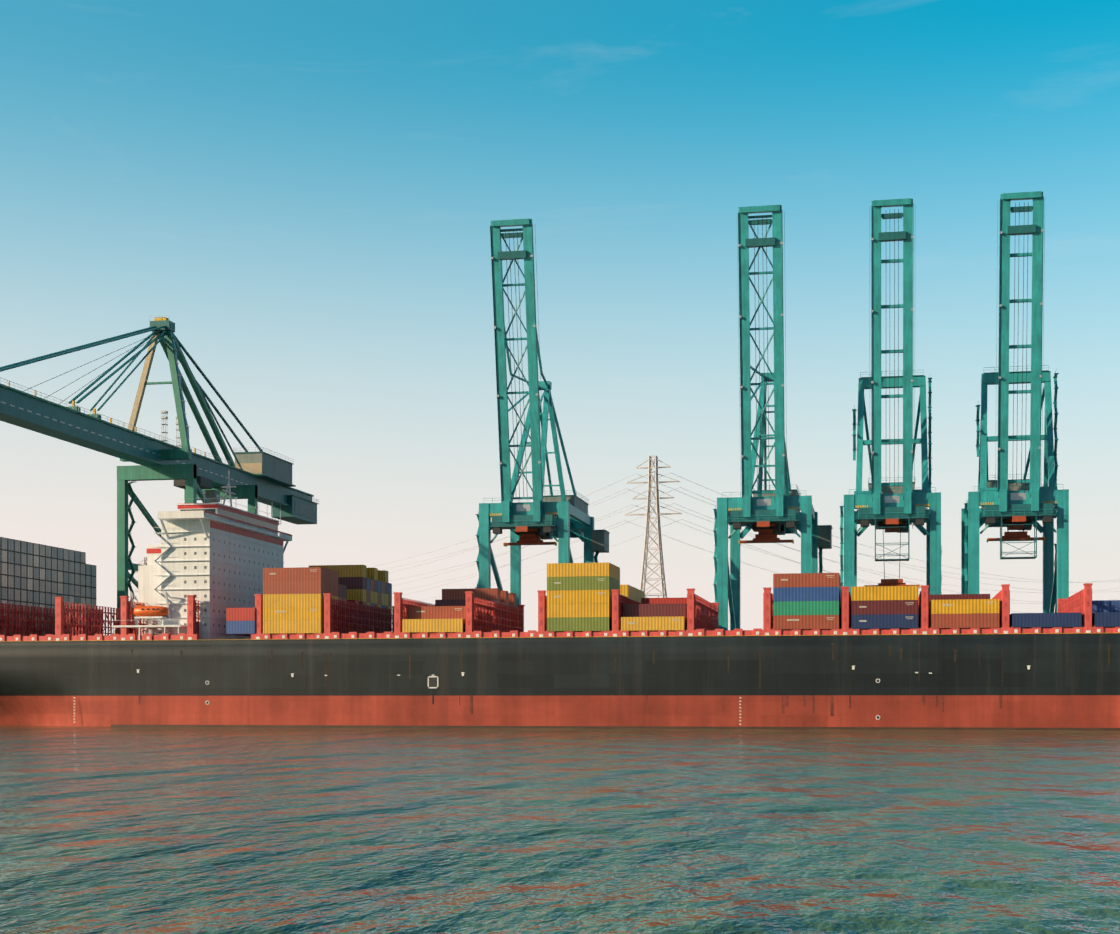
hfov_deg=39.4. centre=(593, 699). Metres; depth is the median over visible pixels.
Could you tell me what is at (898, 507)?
gantry crane
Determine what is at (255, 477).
gantry crane
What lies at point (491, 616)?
ship lashing bridges
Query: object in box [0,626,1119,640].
ship deck fittings
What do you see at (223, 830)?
water
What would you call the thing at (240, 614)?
red containers
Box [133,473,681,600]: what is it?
power lines
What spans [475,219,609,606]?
gantry crane
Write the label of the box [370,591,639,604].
yellow containers
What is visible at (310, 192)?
sky
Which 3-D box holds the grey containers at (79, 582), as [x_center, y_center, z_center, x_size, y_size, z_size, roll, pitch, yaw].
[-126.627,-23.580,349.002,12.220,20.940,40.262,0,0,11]
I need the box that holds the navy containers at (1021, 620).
[851,612,1119,628]
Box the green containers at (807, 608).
[773,601,840,617]
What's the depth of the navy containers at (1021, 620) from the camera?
285.08 m
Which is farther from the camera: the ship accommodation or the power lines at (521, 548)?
the power lines at (521, 548)
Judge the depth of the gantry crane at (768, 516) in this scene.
344.55 m
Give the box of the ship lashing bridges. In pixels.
[0,583,1093,640]
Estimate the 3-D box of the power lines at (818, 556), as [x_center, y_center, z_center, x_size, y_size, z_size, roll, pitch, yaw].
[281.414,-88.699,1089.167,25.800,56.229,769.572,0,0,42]
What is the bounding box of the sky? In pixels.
[0,0,1119,634]
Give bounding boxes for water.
[0,725,1119,933]
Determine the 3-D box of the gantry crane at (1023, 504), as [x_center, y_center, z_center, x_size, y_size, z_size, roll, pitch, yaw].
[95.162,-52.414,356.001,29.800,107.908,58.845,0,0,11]
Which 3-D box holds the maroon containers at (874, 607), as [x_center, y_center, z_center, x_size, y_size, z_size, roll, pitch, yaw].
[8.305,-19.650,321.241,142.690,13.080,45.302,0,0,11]
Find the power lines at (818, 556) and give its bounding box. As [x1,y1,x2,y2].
[628,473,1119,612]
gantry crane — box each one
[0,315,317,633]
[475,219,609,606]
[713,205,832,629]
[839,198,941,594]
[961,191,1068,612]
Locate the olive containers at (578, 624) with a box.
[547,576,627,631]
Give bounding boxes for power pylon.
[624,456,681,597]
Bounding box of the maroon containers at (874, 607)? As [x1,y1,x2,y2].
[338,577,989,616]
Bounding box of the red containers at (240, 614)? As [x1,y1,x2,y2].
[226,597,686,631]
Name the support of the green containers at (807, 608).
on the ship hull
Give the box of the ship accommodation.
[112,482,291,639]
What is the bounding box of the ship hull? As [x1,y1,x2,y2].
[0,633,1119,729]
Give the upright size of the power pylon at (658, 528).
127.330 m
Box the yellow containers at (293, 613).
[263,562,998,633]
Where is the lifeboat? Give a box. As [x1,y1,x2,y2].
[132,603,167,624]
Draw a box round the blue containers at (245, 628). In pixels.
[226,578,1119,635]
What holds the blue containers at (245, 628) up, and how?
on the ship hull
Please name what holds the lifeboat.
on the ship hull
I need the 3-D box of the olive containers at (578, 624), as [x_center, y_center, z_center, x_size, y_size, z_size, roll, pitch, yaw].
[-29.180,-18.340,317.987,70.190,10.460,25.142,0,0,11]
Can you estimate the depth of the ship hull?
299.90 m
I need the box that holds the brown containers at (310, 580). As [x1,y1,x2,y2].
[263,567,998,629]
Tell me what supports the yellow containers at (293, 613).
on the ship hull
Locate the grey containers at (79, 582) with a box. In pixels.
[1,537,95,635]

